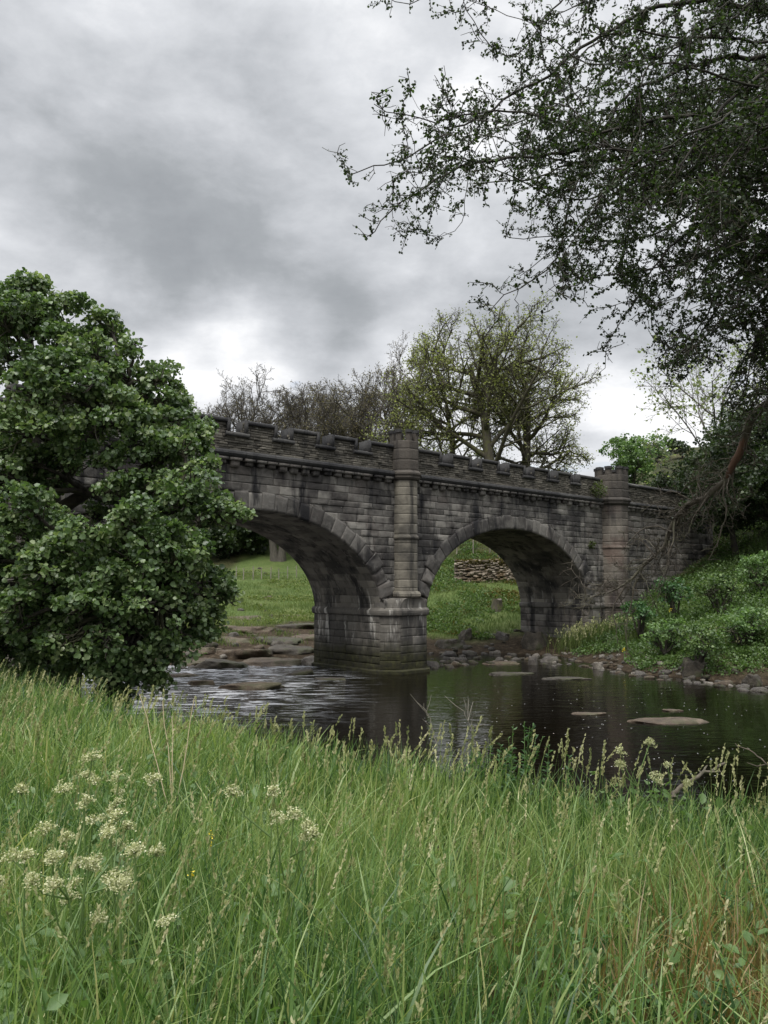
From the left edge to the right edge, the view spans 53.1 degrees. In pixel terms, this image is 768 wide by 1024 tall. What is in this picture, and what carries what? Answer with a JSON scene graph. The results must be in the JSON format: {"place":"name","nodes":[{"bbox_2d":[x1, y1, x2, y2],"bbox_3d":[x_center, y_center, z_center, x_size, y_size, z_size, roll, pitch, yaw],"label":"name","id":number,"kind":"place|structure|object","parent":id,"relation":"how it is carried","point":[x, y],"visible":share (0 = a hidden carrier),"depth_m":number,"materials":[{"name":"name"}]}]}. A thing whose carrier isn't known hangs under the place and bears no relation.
{"place":"outdoors","nodes":[
{"label":"outdoors","id":0,"kind":"place"},
{"bbox_2d":[0,0,767,476],"label":"sky","id":1,"kind":"structure","parent":0,"point":[164,162],"materials":[{"name":"grey"}]},
{"bbox_2d":[1,446,767,1023],"bbox_3d":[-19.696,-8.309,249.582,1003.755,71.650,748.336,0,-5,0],"label":"ground","id":2,"kind":"structure","parent":0,"point":[241,560],"depth_m":38.13,"materials":[{"name":"plant"}]},
{"bbox_2d":[0,848,82,1016],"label":"umbel plant","id":3,"kind":"object","parent":2,"relation":"on","point":[31,854],"visible":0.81,"depth_m":2.68,"materials":[{"name":"green plant"}]},
{"bbox_2d":[0,791,93,879],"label":"leafy herb","id":4,"kind":"object","parent":2,"relation":"on","point":[47,796],"visible":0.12,"depth_m":4.72,"materials":[{"name":"green plant"}]},
{"bbox_2d":[0,772,102,975],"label":"umbel plant","id":5,"kind":"object","parent":2,"relation":"on","point":[93,781],"visible":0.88,"depth_m":3.15,"materials":[{"name":"green plant"}]},
{"bbox_2d":[40,853,112,1023],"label":"umbel plant","id":6,"kind":"object","parent":2,"relation":"on","point":[90,862],"visible":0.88,"depth_m":2.62,"materials":[{"name":"green plant"}]},
{"bbox_2d":[22,848,132,1023],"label":"umbel plant","id":7,"kind":"object","parent":2,"relation":"on","point":[52,857],"visible":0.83,"depth_m":2.66,"materials":[{"name":"green plant"}]},
{"bbox_2d":[30,793,140,1012],"bbox_3d":[-1.163,1.545,2.962,0.348,0.900,0.286,-3,-6,25],"label":"umbel plant","id":8,"kind":"object","parent":2,"relation":"on","point":[48,826],"visible":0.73,"depth_m":2.98,"materials":[{"name":"green plant"}]},
{"bbox_2d":[77,750,128,950],"bbox_3d":[-1.228,1.534,3.275,0.259,1.026,0.235,-5,-7,42],"label":"umbel plant","id":9,"kind":"object","parent":2,"relation":"on","point":[110,807],"visible":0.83,"depth_m":3.28,"materials":[{"name":"green plant"}]},
{"bbox_2d":[78,768,162,978],"bbox_3d":[-1.143,1.576,3.287,0.391,0.945,0.127,0,-5,5],"label":"umbel plant","id":10,"kind":"object","parent":2,"relation":"on","point":[117,775],"visible":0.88,"depth_m":3.29,"materials":[{"name":"green plant"}]},
{"bbox_2d":[78,804,165,1023],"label":"umbel plant","id":11,"kind":"object","parent":2,"relation":"on","point":[111,829],"visible":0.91,"depth_m":2.90,"materials":[{"name":"green plant"}]},
{"bbox_2d":[100,841,147,1022],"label":"umbel plant","id":12,"kind":"object","parent":2,"relation":"on","point":[133,849],"visible":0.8,"depth_m":2.79,"materials":[{"name":"green plant"}]},
{"bbox_2d":[0,267,257,709],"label":"sycamore tree","id":13,"kind":"object","parent":2,"relation":"on","point":[57,608],"visible":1,"depth_m":13.59,"materials":[{"name":"green plant"}]},
{"bbox_2d":[93,871,178,1023],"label":"umbel plant","id":14,"kind":"object","parent":2,"relation":"on","point":[109,883],"visible":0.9,"depth_m":2.58,"materials":[{"name":"green plant"}]},
{"bbox_2d":[139,694,194,831],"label":"dry stalks","id":15,"kind":"object","parent":2,"relation":"on","point":[168,749],"visible":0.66,"depth_m":5.59,"materials":[{"name":"plant"}]},
{"bbox_2d":[187,868,194,1015],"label":"yellow flower","id":16,"kind":"object","parent":2,"relation":"on","point":[192,875],"visible":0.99,"depth_m":2.49,"materials":[{"name":"green plant"}]},
{"bbox_2d":[182,658,213,666],"bbox_3d":[-7.698,6.280,30.869,1.713,0.805,1.742,3,-6,-30],"label":"ledge","id":17,"kind":"object","parent":2,"relation":"on","point":[198,661],"visible":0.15,"depth_m":30.45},
{"bbox_2d":[184,647,224,654],"bbox_3d":[-7.941,6.271,33.486,1.734,0.850,1.822,-1,-6,10],"label":"ledge","id":18,"kind":"object","parent":2,"relation":"on","point":[209,650],"visible":0.31,"depth_m":32.83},
{"bbox_2d":[209,830,213,996],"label":"yellow flower","id":19,"kind":"object","parent":2,"relation":"on","point":[211,845],"visible":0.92,"depth_m":2.78,"materials":[{"name":"green plant"}]},
{"bbox_2d":[193,659,248,667],"bbox_3d":[-6.471,6.181,30.357,2.418,0.790,1.859,1,-5,-8],"label":"ledge","id":20,"kind":"object","parent":2,"relation":"on","point":[215,663],"visible":0.51,"depth_m":29.61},
{"bbox_2d":[178,520,268,561],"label":"woodland tree","id":21,"kind":"object","parent":2,"relation":"on","point":[233,539],"visible":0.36,"depth_m":85.10,"materials":[{"name":"green plant"}]},
{"bbox_2d":[215,636,251,643],"bbox_3d":[-7.115,6.312,36.379,2.291,0.810,1.647,-2,-6,19],"label":"ledge","id":22,"kind":"object","parent":2,"relation":"on","point":[241,640],"visible":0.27,"depth_m":35.91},
{"bbox_2d":[195,378,284,432],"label":"bare tree","id":23,"kind":"object","parent":2,"relation":"on","point":[227,414],"visible":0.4,"depth_m":93.69,"materials":[{"name":"brown plant"}]},
{"bbox_2d":[215,649,272,658],"bbox_3d":[-6.200,6.290,32.950,2.833,0.975,2.112,2,-6,-16],"label":"ledge","id":24,"kind":"object","parent":2,"relation":"on","point":[244,653],"visible":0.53,"depth_m":32.30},
{"bbox_2d":[227,615,260,620],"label":"ledge","id":25,"kind":"object","parent":2,"relation":"on","point":[243,617],"visible":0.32,"depth_m":45.92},
{"bbox_2d":[186,570,313,627],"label":"rough weeds","id":26,"kind":"object","parent":2,"relation":"on","point":[257,597],"visible":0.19,"depth_m":57.46,"materials":[{"name":"plant"}]},
{"bbox_2d":[228,626,276,633],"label":"ledge","id":27,"kind":"object","parent":2,"relation":"on","point":[256,629],"visible":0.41,"depth_m":40.77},
{"bbox_2d":[206,364,318,436],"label":"bare tree","id":28,"kind":"object","parent":2,"relation":"on","point":[249,390],"visible":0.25,"depth_m":98.03,"materials":[{"name":"brown plant"}]},
{"bbox_2d":[222,783,315,970],"bbox_3d":[-0.477,1.569,3.178,0.386,0.915,0.204,0,-5,0],"label":"umbel plant","id":29,"kind":"object","parent":2,"relation":"on","point":[269,794],"visible":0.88,"depth_m":3.17,"materials":[{"name":"green plant"}]},
{"bbox_2d":[233,566,304,579],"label":"field fence","id":30,"kind":"object","parent":2,"relation":"on","point":[236,575],"visible":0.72,"depth_m":71.74,"materials":[{"name":"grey wood"}]},
{"bbox_2d":[241,657,301,666],"bbox_3d":[-4.476,6.348,30.958,3.013,0.834,2.074,-1,-5,7],"label":"ledge","id":31,"kind":"object","parent":2,"relation":"on","point":[268,662],"visible":0.47,"depth_m":30.65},
{"bbox_2d":[269,540,285,561],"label":"old tree","id":32,"kind":"object","parent":2,"relation":"on","point":[276,555],"depth_m":83.58,"materials":[{"name":"grey plant"}]},
{"bbox_2d":[254,636,302,644],"bbox_3d":[-5.082,6.383,36.798,2.383,0.790,2.118,-2,-6,23],"label":"ledge","id":33,"kind":"object","parent":2,"relation":"on","point":[291,640],"visible":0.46,"depth_m":36.33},
{"bbox_2d":[268,644,313,654],"bbox_3d":[-4.126,6.438,34.291,2.105,0.974,2.034,0,-5,5],"label":"ledge","id":34,"kind":"object","parent":2,"relation":"on","point":[289,649],"visible":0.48,"depth_m":33.80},
{"bbox_2d":[267,803,321,993],"bbox_3d":[-0.346,1.584,3.017,0.214,0.839,0.222,0,-5,0],"label":"umbel plant","id":35,"kind":"object","parent":2,"relation":"on","point":[312,830],"visible":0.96,"depth_m":3.04,"materials":[{"name":"green plant"}]},
{"bbox_2d":[244,383,345,437],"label":"bare tree","id":36,"kind":"object","parent":2,"relation":"on","point":[295,406],"visible":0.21,"depth_m":95.35,"materials":[{"name":"brown plant"}]},
{"bbox_2d":[276,623,313,628],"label":"ledge","id":37,"kind":"object","parent":2,"relation":"on","point":[300,625],"visible":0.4,"depth_m":42.22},
{"bbox_2d":[243,381,360,438],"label":"bare tree","id":38,"kind":"object","parent":2,"relation":"on","point":[286,393],"visible":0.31,"depth_m":93.39,"materials":[{"name":"brown plant"}]},
{"bbox_2d":[291,634,313,640],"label":"ledge","id":39,"kind":"object","parent":2,"relation":"on","point":[306,637],"visible":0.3,"depth_m":37.76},
{"bbox_2d":[301,655,313,664],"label":"boulder","id":40,"kind":"object","parent":2,"relation":"on","point":[308,660],"visible":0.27,"depth_m":30.81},
{"bbox_2d":[280,377,379,449],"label":"bare tree","id":41,"kind":"object","parent":2,"relation":"on","point":[323,425],"visible":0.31,"depth_m":86.61,"materials":[{"name":"brown plant"}]},
{"bbox_2d":[302,380,387,447],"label":"bare tree","id":42,"kind":"object","parent":2,"relation":"on","point":[340,408],"visible":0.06,"depth_m":98.87,"materials":[{"name":"brown plant"}]},
{"bbox_2d":[306,380,392,448],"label":"bare tree","id":43,"kind":"object","parent":2,"relation":"on","point":[344,430],"visible":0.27,"depth_m":87.62,"materials":[{"name":"brown plant"}]},
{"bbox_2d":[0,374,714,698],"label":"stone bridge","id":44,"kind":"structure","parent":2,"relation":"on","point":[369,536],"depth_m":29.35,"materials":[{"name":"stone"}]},
{"bbox_2d":[590,479,607,497],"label":"wall fern","id":45,"kind":"object","parent":44,"relation":"attached to","point":[595,489],"depth_m":37.11,"materials":[{"name":"green plant"}]},
{"bbox_2d":[321,354,424,443],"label":"bare tree","id":46,"kind":"object","parent":2,"relation":"on","point":[385,412],"visible":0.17,"depth_m":91.80,"materials":[{"name":"brown plant"}]},
{"bbox_2d":[306,330,449,446],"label":"bare tree","id":47,"kind":"object","parent":2,"relation":"on","point":[361,402],"visible":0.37,"depth_m":86.29,"materials":[{"name":"brown plant"}]},
{"bbox_2d":[0,653,767,1023],"bbox_3d":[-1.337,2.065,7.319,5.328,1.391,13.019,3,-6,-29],"label":"grass stalks","id":48,"kind":"object","parent":2,"relation":"on","point":[338,829],"depth_m":3.46,"materials":[{"name":"plant"}]},
{"bbox_2d":[735,743,767,766],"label":"bare twig","id":49,"kind":"object","parent":48,"relation":"attached to","point":[756,755],"visible":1,"depth_m":4.91,"materials":[{"name":"wood"}]},
{"bbox_2d":[0,730,767,1023],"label":"weeds","id":50,"kind":"object","parent":2,"relation":"on","point":[53,1003],"visible":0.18,"depth_m":3.10,"materials":[{"name":"green plant"}]},
{"bbox_2d":[172,540,597,654],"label":"field grass","id":51,"kind":"structure","parent":2,"relation":"on","point":[261,621],"depth_m":46.72,"materials":[{"name":"plant"}]},
{"bbox_2d":[359,331,523,455],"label":"oak tree","id":52,"kind":"object","parent":2,"relation":"on","point":[432,400],"visible":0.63,"depth_m":61.38,"materials":[{"name":"green plant"}]},
{"bbox_2d":[441,651,456,655],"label":"shore stone","id":53,"kind":"object","parent":2,"relation":"on","point":[449,653],"visible":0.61,"depth_m":34.67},
{"bbox_2d":[434,639,466,648],"bbox_3d":[3.122,6.898,37.329,1.884,1.490,1.462,0,-5,-5],"label":"boulder","id":54,"kind":"object","parent":2,"relation":"on","point":[449,643],"visible":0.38,"depth_m":36.92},
{"bbox_2d":[458,628,471,640],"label":"boulder","id":55,"kind":"object","parent":2,"relation":"on","point":[465,635],"visible":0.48,"depth_m":38.14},
{"bbox_2d":[445,696,484,746],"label":"dead stem","id":56,"kind":"object","parent":2,"relation":"on","point":[468,719],"visible":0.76,"depth_m":6.75,"materials":[{"name":"grey wood"}]},
{"bbox_2d":[462,650,476,654],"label":"shore stone","id":57,"kind":"object","parent":2,"relation":"on","point":[468,652],"visible":0.62,"depth_m":35.06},
{"bbox_2d":[427,539,519,639],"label":"bank weeds","id":58,"kind":"object","parent":2,"relation":"on","point":[469,604],"visible":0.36,"depth_m":43.76,"materials":[{"name":"green plant"}]},
{"bbox_2d":[428,540,520,635],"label":"bracken","id":59,"kind":"object","parent":2,"relation":"on","point":[499,592],"visible":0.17,"depth_m":45.20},
{"bbox_2d":[366,291,591,470],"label":"oak tree","id":60,"kind":"object","parent":2,"relation":"on","point":[484,419],"visible":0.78,"depth_m":60.78,"materials":[{"name":"green plant"}]},
{"bbox_2d":[458,745,509,789],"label":"leafy herb","id":61,"kind":"object","parent":2,"relation":"on","point":[477,769],"visible":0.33,"depth_m":6.43,"materials":[{"name":"green plant"}]},
{"bbox_2d":[454,558,514,583],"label":"dry stone wall","id":62,"kind":"structure","parent":2,"relation":"on","point":[492,570],"depth_m":49.67,"materials":[{"name":"stone"}]},
{"bbox_2d":[491,598,502,611],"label":"tree stump","id":63,"kind":"object","parent":2,"relation":"on","point":[496,604],"visible":0.86,"depth_m":42.95,"materials":[{"name":"grey wood"}]},
{"bbox_2d":[495,631,508,640],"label":"boulder","id":64,"kind":"object","parent":2,"relation":"on","point":[500,635],"visible":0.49,"depth_m":38.19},
{"bbox_2d":[492,721,573,809],"bbox_3d":[1.126,2.046,6.020,0.614,0.781,0.653,0,-5,0],"label":"leafy herb","id":65,"kind":"object","parent":2,"relation":"on","point":[512,767],"visible":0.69,"depth_m":6.07,"materials":[{"name":"green plant"}]},
{"bbox_2d":[528,655,537,664],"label":"boulder","id":66,"kind":"object","parent":2,"relation":"on","point":[532,660],"visible":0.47,"depth_m":30.82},
{"bbox_2d":[521,631,547,650],"bbox_3d":[7.180,6.871,36.525,1.246,2.398,1.070,-2,-6,24],"label":"boulder","id":67,"kind":"object","parent":2,"relation":"on","point":[533,641],"visible":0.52,"depth_m":36.38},
{"bbox_2d":[462,342,609,473],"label":"oak tree","id":68,"kind":"object","parent":2,"relation":"on","point":[527,453],"visible":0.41,"depth_m":65.20,"materials":[{"name":"green plant"}]},
{"bbox_2d":[322,0,767,668],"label":"hawthorn tree","id":69,"kind":"object","parent":2,"relation":"on","point":[720,188],"visible":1,"depth_m":6.27,"materials":[{"name":"green plant"}]},
{"bbox_2d":[540,656,558,661],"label":"boulder","id":70,"kind":"object","parent":2,"relation":"on","point":[549,658],"visible":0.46,"depth_m":31.92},
{"bbox_2d":[541,613,612,654],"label":"reed clump","id":71,"kind":"object","parent":2,"relation":"on","point":[574,640],"visible":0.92,"depth_m":35.25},
{"bbox_2d":[592,662,603,668],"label":"boulder","id":72,"kind":"object","parent":2,"relation":"on","point":[597,665],"visible":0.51,"depth_m":29.33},
{"bbox_2d":[570,614,636,646],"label":"reed clump","id":73,"kind":"object","parent":2,"relation":"on","point":[603,628],"visible":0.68,"depth_m":34.90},
{"bbox_2d":[474,927,741,1023],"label":"leafy herb","id":74,"kind":"object","parent":2,"relation":"on","point":[696,996],"visible":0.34,"depth_m":2.67,"materials":[{"name":"green plant"}]},
{"bbox_2d":[609,622,656,641],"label":"grass clump","id":75,"kind":"object","parent":2,"relation":"on","point":[633,636],"visible":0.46,"depth_m":33.09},
{"bbox_2d":[598,431,672,484],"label":"leafy tree","id":76,"kind":"object","parent":2,"relation":"on","point":[639,462],"visible":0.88,"depth_m":53.87,"materials":[{"name":"green plant"}]},
{"bbox_2d":[620,598,657,637],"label":"bramble bush","id":77,"kind":"object","parent":2,"relation":"on","point":[642,611],"visible":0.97,"depth_m":32.61,"materials":[{"name":"green plant"}]},
{"bbox_2d":[615,737,662,846],"bbox_3d":[1.685,1.874,5.122,0.344,0.725,0.224,0,-5,0],"label":"umbel plant","id":78,"kind":"object","parent":2,"relation":"on","point":[619,750],"visible":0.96,"depth_m":5.09,"materials":[{"name":"green plant"}]},
{"bbox_2d":[648,442,671,462],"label":"hill bush","id":79,"kind":"object","parent":2,"relation":"on","point":[659,457],"visible":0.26,"depth_m":119.06,"materials":[{"name":"green plant"}]},
{"bbox_2d":[639,617,693,655],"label":"bramble bush","id":80,"kind":"object","parent":2,"relation":"on","point":[669,639],"visible":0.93,"depth_m":28.55,"materials":[{"name":"green plant"}]},
{"bbox_2d":[571,515,767,674],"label":"undergrowth","id":81,"kind":"object","parent":2,"relation":"on","point":[724,564],"visible":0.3,"depth_m":32.59,"materials":[{"name":"green plant"}]},
{"bbox_2d":[652,761,693,834],"bbox_3d":[1.970,1.968,5.226,0.268,0.538,0.162,-2,-6,17],"label":"umbel plant","id":82,"kind":"object","parent":2,"relation":"on","point":[666,793],"visible":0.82,"depth_m":5.25,"materials":[{"name":"green plant"}]},
{"bbox_2d":[654,576,694,618],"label":"bramble bush","id":83,"kind":"object","parent":2,"relation":"on","point":[674,593],"visible":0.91,"depth_m":33.51,"materials":[{"name":"green plant"}]},
{"bbox_2d":[644,448,718,526],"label":"dark tree","id":84,"kind":"object","parent":2,"relation":"on","point":[659,477],"visible":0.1,"depth_m":48.85,"materials":[{"name":"green plant"}]},
{"bbox_2d":[665,438,697,458],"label":"hill bush","id":85,"kind":"object","parent":2,"relation":"on","point":[675,443],"visible":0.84,"depth_m":112.49,"materials":[{"name":"green plant"}]},
{"bbox_2d":[681,657,705,677],"bbox_3d":[10.738,5.904,26.629,0.810,1.732,0.636,-2,-6,22],"label":"boulder","id":86,"kind":"object","parent":2,"relation":"on","point":[691,666],"visible":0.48,"depth_m":26.45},
{"bbox_2d":[671,762,725,799],"bbox_3d":[2.190,1.871,5.360,0.674,0.162,0.137,3,-6,-31],"label":"driftwood","id":87,"kind":"object","parent":2,"relation":"on","point":[698,776],"visible":0.81,"depth_m":5.32,"materials":[{"name":"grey wood"}]},
{"bbox_2d":[630,318,767,487],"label":"birch tree","id":88,"kind":"object","parent":2,"relation":"on","point":[704,400],"visible":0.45,"depth_m":46.15,"materials":[{"name":"green plant"}]},
{"bbox_2d":[673,622,727,662],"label":"bramble bush","id":89,"kind":"object","parent":2,"relation":"on","point":[699,649],"visible":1,"depth_m":26.46,"materials":[{"name":"green plant"}]},
{"bbox_2d":[667,437,767,558],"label":"dark tree","id":90,"kind":"object","parent":2,"relation":"on","point":[752,519],"visible":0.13,"depth_m":42.03,"materials":[{"name":"green plant"}]},
{"bbox_2d":[689,572,750,614],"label":"bramble bush","id":91,"kind":"object","parent":2,"relation":"on","point":[702,584],"visible":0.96,"depth_m":31.71,"materials":[{"name":"green plant"}]},
{"bbox_2d":[673,606,767,652],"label":"grass clump","id":92,"kind":"object","parent":2,"relation":"on","point":[735,634],"visible":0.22,"depth_m":28.39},
{"bbox_2d":[680,407,767,550],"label":"dark tree","id":93,"kind":"object","parent":2,"relation":"on","point":[756,479],"visible":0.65,"depth_m":37.75,"materials":[{"name":"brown plant"}]},
{"bbox_2d":[717,680,732,685],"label":"shore stone","id":94,"kind":"object","parent":2,"relation":"on","point":[726,682],"visible":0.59,"depth_m":24.57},
{"bbox_2d":[713,875,767,967],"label":"leafy herb","id":95,"kind":"object","parent":2,"relation":"on","point":[731,906],"visible":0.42,"depth_m":3.56,"materials":[{"name":"green plant"}]},
{"bbox_2d":[715,604,767,648],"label":"bramble bush","id":96,"kind":"object","parent":2,"relation":"on","point":[743,623],"visible":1,"depth_m":27.52,"materials":[{"name":"green plant"}]},
{"bbox_2d":[735,550,767,597],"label":"bramble bush","id":97,"kind":"object","parent":2,"relation":"on","point":[756,569],"visible":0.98,"depth_m":32.80,"materials":[{"name":"green plant"}]},
{"bbox_2d":[741,674,762,685],"bbox_3d":[11.945,5.718,24.750,0.799,1.027,0.620,0,-5,-2],"label":"boulder","id":98,"kind":"object","parent":2,"relation":"on","point":[753,680],"visible":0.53,"depth_m":24.61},
{"bbox_2d":[81,653,767,843],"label":"river","id":99,"kind":"structure","parent":0,"point":[372,704],"depth_m":19.18,"materials":[{"name":"black liquid"}]},
{"bbox_2d":[170,673,198,676],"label":"flat rock","id":100,"kind":"object","parent":99,"relation":"in","point":[184,675],"visible":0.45,"depth_m":26.87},
{"bbox_2d":[187,680,214,685],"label":"flat rock","id":101,"kind":"object","parent":99,"relation":"in","point":[199,682],"visible":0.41,"depth_m":24.57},
{"bbox_2d":[218,681,284,690],"bbox_3d":[-4.234,5.538,23.904,2.211,0.514,1.262,-1,-6,11],"label":"flat rock","id":102,"kind":"object","parent":99,"relation":"in","point":[254,686],"visible":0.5,"depth_m":23.52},
{"bbox_2d":[286,669,313,675],"bbox_3d":[-3.097,5.870,27.523,1.187,0.480,0.746,1,-6,-14],"label":"flat rock","id":103,"kind":"object","parent":99,"relation":"on","point":[303,672],"visible":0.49,"depth_m":27.28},
{"bbox_2d":[314,677,344,680],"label":"flat rock","id":104,"kind":"object","parent":99,"relation":"on","point":[331,678],"visible":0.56,"depth_m":25.94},
{"bbox_2d":[427,661,439,666],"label":"shore stone","id":105,"kind":"object","parent":99,"relation":"in","point":[432,663],"visible":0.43,"depth_m":30.14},
{"bbox_2d":[482,660,519,664],"bbox_3d":[4.796,6.256,31.352,1.715,0.329,1.048,1,-5,-7],"label":"flat rock","id":106,"kind":"object","parent":99,"relation":"on","point":[512,662],"visible":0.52,"depth_m":31.10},
{"bbox_2d":[489,672,533,674],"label":"flat rock","id":107,"kind":"object","parent":99,"relation":"on","point":[508,673],"visible":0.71,"depth_m":27.53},
{"bbox_2d":[542,677,590,679],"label":"flat rock","id":108,"kind":"object","parent":99,"relation":"on","point":[563,678],"visible":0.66,"depth_m":26.11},
{"bbox_2d":[571,712,606,714],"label":"flat rock","id":109,"kind":"object","parent":99,"relation":"on","point":[588,713],"visible":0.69,"depth_m":19.02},
{"bbox_2d":[627,717,708,724],"bbox_3d":[6.682,4.957,18.034,1.989,0.188,0.796,0,-5,1],"label":"flat rock","id":110,"kind":"object","parent":99,"relation":"on","point":[672,720],"visible":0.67,"depth_m":17.95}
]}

